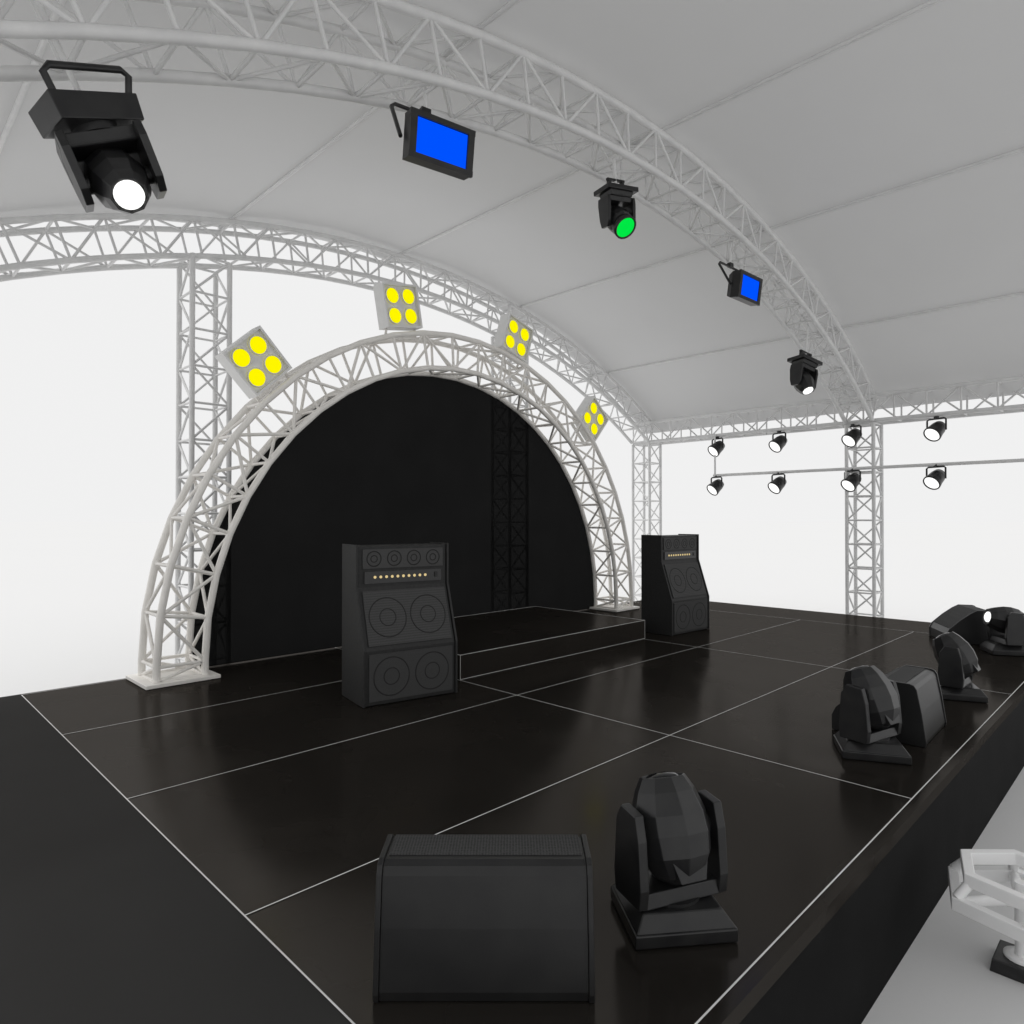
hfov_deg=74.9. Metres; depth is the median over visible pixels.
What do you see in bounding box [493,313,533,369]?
blinder light
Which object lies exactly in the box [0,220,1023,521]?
sky
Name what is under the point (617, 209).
moving head light
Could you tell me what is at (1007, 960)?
rail stand
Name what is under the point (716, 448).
spotlight
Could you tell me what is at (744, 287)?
flood light
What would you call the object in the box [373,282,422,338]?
blinder light
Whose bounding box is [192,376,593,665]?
backdrop
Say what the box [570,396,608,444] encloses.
blinder light
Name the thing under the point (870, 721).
moving head light
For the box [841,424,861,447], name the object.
spotlight
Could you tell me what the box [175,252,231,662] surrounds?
truss tower
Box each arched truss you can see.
[0,0,877,423]
[0,213,653,443]
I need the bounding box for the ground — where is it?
[0,521,1023,1023]
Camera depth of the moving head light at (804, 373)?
12.83 m
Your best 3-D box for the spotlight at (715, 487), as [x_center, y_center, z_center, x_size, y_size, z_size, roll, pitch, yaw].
[5.462,-0.711,17.925,0.460,0.548,0.437,1,-1,-45]
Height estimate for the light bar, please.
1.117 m
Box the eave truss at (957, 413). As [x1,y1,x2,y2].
[632,375,1023,445]
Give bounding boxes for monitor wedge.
[372,834,594,1002]
[832,665,946,747]
[929,604,992,644]
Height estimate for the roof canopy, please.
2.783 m
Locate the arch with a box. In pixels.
[126,330,639,689]
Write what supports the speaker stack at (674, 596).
on the stage
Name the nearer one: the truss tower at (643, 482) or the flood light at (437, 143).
the flood light at (437, 143)
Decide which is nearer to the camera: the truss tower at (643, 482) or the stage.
the stage
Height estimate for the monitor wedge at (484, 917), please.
0.538 m
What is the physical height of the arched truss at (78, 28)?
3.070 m
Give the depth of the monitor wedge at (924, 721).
6.03 m
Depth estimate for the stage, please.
4.63 m
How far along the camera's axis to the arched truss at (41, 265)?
11.66 m
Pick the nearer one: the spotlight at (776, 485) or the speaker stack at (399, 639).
the speaker stack at (399, 639)
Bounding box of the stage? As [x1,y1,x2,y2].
[0,600,1023,1023]
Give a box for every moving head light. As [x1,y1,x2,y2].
[28,0,166,213]
[594,157,638,238]
[611,771,737,949]
[787,324,822,394]
[833,665,911,764]
[932,632,987,702]
[979,606,1023,655]
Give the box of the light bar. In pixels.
[713,435,1023,476]
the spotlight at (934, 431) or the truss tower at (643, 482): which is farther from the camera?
the truss tower at (643, 482)
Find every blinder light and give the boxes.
[215,325,291,401]
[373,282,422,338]
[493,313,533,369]
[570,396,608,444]
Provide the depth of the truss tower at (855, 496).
15.62 m
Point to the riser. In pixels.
(492, 642)
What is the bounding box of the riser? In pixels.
[454,606,644,679]
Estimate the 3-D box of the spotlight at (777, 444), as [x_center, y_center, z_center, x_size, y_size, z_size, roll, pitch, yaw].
[6.692,-1.762,16.790,0.460,0.548,0.437,1,-1,-45]
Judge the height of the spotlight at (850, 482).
0.548 m
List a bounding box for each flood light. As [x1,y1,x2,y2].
[389,86,475,179]
[718,242,762,305]
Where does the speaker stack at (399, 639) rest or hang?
on the stage
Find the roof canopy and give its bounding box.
[0,0,1023,433]
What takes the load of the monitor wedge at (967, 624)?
on the stage
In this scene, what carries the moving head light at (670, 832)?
on the stage
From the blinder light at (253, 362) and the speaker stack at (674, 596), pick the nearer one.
the blinder light at (253, 362)
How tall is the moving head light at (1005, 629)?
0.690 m
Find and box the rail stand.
[948,849,1023,983]
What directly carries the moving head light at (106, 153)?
hanging from the arched truss at (78, 28)
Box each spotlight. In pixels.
[707,475,723,495]
[708,437,724,456]
[768,431,786,452]
[768,472,786,493]
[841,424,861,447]
[841,468,861,491]
[923,416,946,441]
[923,464,946,489]
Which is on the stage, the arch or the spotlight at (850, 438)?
the arch
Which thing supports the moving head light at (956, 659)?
on the stage
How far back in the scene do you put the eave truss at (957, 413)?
15.79 m
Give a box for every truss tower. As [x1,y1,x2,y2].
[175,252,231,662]
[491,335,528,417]
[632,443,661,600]
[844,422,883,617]
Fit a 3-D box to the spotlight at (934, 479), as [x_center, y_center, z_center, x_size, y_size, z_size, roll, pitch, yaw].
[9.068,-0.747,14.319,0.460,0.548,0.437,1,-1,-45]
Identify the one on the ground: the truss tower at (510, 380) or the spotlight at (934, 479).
the truss tower at (510, 380)
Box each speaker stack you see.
[342,542,457,707]
[641,534,709,635]

